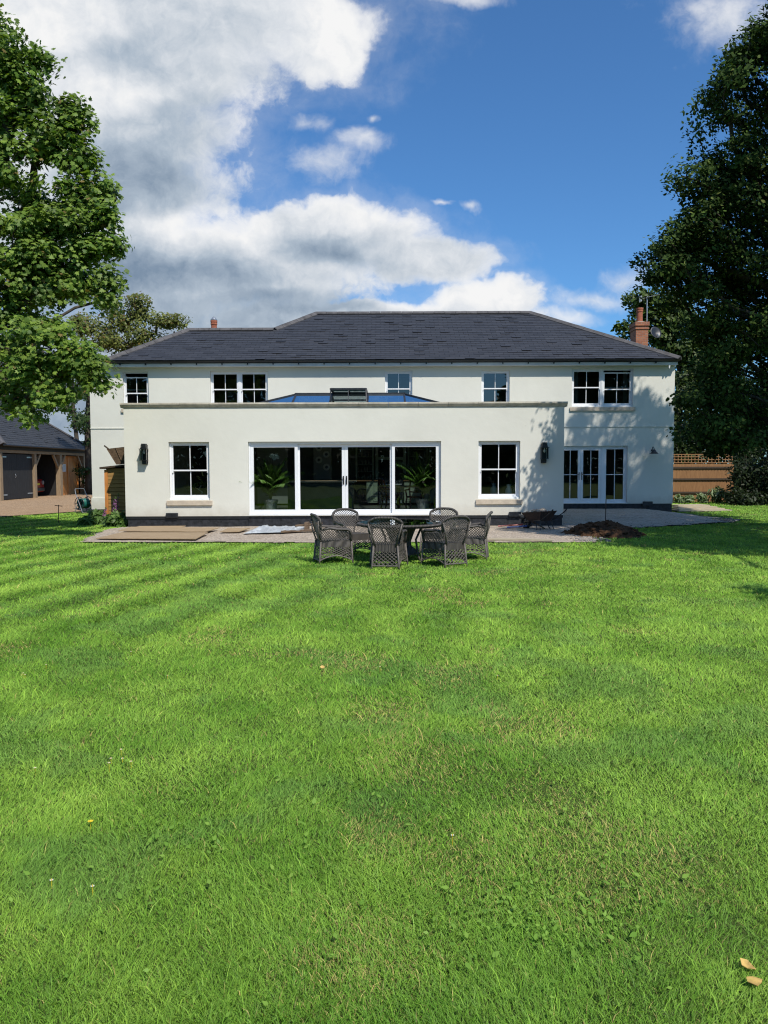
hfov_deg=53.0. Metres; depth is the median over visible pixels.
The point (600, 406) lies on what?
window
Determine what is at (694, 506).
scaffold plank
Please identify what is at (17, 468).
door
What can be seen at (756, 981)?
dry leaf
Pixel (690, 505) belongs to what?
scaffold plank
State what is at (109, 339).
field maple
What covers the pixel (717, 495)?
hosta plant
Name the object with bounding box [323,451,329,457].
wall plate
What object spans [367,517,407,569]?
wicker chair
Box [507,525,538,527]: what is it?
shovel
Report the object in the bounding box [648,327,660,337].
satellite dish
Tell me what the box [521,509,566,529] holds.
wheelbarrow
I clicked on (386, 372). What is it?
window
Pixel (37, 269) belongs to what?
sycamore tree
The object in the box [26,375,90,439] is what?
ash tree
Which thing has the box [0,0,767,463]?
sky
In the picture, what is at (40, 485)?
parked car
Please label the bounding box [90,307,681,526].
house
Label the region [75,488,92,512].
hose reel
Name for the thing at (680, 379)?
laurel hedge
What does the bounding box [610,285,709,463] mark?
lime tree
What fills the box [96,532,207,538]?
plywood sheet
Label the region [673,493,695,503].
hosta plant
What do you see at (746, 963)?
dry leaf
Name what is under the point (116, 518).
peony plant
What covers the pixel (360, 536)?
wicker chair
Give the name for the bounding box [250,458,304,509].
potted palm
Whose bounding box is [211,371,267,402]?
window
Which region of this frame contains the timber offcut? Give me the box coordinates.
[220,528,249,531]
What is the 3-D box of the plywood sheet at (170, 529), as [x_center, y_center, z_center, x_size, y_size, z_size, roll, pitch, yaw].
[-5.663,0.452,20.070,2.443,0.043,1.142,0,3,6]
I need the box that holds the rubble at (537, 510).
[526,508,549,511]
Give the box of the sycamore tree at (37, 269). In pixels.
[0,3,134,430]
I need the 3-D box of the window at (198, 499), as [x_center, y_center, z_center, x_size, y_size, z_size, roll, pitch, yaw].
[-5.519,-1.091,21.897,1.290,1.788,0.270,0,3,0]
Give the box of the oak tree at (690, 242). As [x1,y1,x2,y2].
[626,0,767,460]
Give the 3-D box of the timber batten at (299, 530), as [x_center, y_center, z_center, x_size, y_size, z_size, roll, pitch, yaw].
[-2.133,0.478,19.836,1.265,0.030,0.342,-2,4,-31]
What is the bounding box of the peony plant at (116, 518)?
[101,509,127,527]
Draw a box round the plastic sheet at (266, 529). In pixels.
[245,525,303,532]
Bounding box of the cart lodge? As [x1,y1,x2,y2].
[0,399,84,500]
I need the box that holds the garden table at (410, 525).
[357,519,440,562]
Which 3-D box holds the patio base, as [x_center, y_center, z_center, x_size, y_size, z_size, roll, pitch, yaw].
[-1.213,0.535,19.663,12.670,0.024,5.200,0,3,0]
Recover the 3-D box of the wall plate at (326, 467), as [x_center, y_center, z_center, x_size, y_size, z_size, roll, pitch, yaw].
[-2.086,-1.627,27.907,0.250,0.250,0.030,0,3,0]
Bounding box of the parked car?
[37,476,44,491]
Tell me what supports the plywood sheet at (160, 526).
on the patio base
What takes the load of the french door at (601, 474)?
in the house
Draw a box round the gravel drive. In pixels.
[0,493,91,515]
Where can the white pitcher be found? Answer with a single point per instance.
(509, 489)
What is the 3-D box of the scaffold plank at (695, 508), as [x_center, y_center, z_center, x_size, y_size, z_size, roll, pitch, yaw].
[11.945,-0.135,29.394,1.888,0.042,0.707,-1,3,-9]
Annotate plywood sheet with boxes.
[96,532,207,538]
[118,527,217,531]
[137,526,184,526]
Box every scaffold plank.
[672,504,709,505]
[672,506,716,507]
[672,507,724,509]
[672,509,730,511]
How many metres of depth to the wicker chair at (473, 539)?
13.96 m
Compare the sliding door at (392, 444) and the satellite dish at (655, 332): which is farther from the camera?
the satellite dish at (655, 332)
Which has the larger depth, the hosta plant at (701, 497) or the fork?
the hosta plant at (701, 497)
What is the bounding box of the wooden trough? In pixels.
[104,445,124,464]
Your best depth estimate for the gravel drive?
34.91 m
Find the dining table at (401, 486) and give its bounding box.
[395,485,434,508]
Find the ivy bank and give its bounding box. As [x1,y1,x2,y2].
[721,439,767,505]
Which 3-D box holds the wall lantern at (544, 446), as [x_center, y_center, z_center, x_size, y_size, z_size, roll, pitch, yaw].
[4.514,-1.670,21.672,0.230,0.580,0.233,0,3,0]
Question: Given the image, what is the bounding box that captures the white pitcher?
[505,478,514,493]
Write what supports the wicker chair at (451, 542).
on the lawn at (666, 962)
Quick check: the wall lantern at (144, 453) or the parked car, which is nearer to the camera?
the wall lantern at (144, 453)
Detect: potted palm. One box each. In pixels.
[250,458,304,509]
[395,451,435,508]
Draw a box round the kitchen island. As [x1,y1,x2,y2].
[288,481,356,509]
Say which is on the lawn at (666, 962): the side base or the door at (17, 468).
the side base
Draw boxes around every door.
[2,454,32,499]
[249,441,440,514]
[564,446,626,502]
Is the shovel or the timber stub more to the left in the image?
the timber stub
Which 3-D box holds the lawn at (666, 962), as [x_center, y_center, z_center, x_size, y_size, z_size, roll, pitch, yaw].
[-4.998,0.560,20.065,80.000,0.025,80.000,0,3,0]
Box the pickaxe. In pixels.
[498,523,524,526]
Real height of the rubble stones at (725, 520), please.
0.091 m
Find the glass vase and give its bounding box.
[490,483,496,493]
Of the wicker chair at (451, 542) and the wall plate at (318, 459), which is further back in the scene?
the wall plate at (318, 459)
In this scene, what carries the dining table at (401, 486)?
on the house
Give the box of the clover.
[0,608,767,1016]
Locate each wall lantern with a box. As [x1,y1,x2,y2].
[139,444,147,463]
[540,442,548,462]
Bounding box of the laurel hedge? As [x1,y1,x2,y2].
[673,354,767,491]
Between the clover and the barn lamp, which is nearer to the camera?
the clover
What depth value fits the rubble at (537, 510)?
20.52 m
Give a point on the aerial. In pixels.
(640, 300)
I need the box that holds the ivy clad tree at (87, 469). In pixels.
[72,381,91,493]
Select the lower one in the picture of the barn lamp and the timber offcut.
the timber offcut
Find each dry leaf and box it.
[740,958,755,968]
[746,976,761,985]
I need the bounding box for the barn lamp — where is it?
[650,447,658,453]
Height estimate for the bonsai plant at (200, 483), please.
0.560 m
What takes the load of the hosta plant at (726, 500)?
on the lawn at (666, 962)
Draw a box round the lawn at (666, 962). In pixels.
[0,488,767,1023]
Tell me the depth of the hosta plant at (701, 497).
35.26 m
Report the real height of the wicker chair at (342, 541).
0.906 m
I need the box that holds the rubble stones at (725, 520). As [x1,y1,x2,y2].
[555,517,739,541]
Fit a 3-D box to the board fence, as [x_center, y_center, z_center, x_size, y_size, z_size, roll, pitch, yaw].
[13.745,-1.605,36.574,5.700,2.285,0.155,0,3,0]
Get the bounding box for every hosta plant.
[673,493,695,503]
[695,491,709,502]
[707,486,726,502]
[722,491,732,502]
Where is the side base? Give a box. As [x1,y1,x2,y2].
[562,508,733,527]
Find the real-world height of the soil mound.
0.482 m
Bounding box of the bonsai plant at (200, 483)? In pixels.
[186,480,206,494]
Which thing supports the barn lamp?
attached to the house
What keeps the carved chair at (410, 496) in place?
on the house
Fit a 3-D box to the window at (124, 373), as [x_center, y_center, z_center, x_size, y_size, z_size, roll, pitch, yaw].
[-9.055,-4.381,28.167,1.080,1.478,0.270,0,3,0]
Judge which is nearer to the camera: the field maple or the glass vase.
the glass vase
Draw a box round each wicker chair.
[310,513,353,563]
[331,508,373,552]
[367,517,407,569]
[419,507,457,553]
[420,515,470,567]
[454,511,492,558]
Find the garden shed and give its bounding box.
[99,464,125,514]
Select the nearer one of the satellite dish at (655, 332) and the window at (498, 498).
the window at (498, 498)
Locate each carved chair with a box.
[378,478,400,508]
[404,480,424,508]
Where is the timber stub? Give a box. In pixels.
[295,522,317,528]
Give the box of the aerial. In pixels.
[639,290,675,321]
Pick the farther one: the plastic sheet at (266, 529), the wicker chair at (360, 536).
the plastic sheet at (266, 529)
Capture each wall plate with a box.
[316,457,321,462]
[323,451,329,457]
[323,464,329,470]
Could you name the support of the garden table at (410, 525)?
on the lawn at (666, 962)
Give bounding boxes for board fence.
[673,454,733,501]
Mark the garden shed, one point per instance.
(114, 479)
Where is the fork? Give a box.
[519,514,544,528]
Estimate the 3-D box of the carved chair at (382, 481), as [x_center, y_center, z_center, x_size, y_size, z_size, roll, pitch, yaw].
[0.152,-0.543,23.893,0.587,1.036,0.586,-1,4,-20]
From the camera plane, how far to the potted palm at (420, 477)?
22.48 m
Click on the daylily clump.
(94, 517)
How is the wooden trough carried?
on the garden shed
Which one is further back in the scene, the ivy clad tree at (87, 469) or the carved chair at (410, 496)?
the ivy clad tree at (87, 469)
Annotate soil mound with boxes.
[561,520,646,538]
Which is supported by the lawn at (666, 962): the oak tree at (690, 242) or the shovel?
the oak tree at (690, 242)
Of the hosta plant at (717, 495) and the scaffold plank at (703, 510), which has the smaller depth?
the scaffold plank at (703, 510)
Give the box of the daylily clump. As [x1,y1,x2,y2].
[76,509,105,525]
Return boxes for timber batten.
[281,529,314,532]
[487,538,552,541]
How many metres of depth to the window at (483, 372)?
28.19 m
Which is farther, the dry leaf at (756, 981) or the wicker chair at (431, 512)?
the wicker chair at (431, 512)
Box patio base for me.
[80,525,596,542]
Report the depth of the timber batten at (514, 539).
17.25 m
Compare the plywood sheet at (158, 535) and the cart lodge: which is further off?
the cart lodge
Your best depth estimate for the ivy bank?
33.88 m
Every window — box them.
[121,372,148,411]
[166,442,212,504]
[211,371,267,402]
[385,371,411,394]
[476,441,522,503]
[481,371,508,401]
[570,369,634,410]
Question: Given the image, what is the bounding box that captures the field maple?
[66,291,192,354]

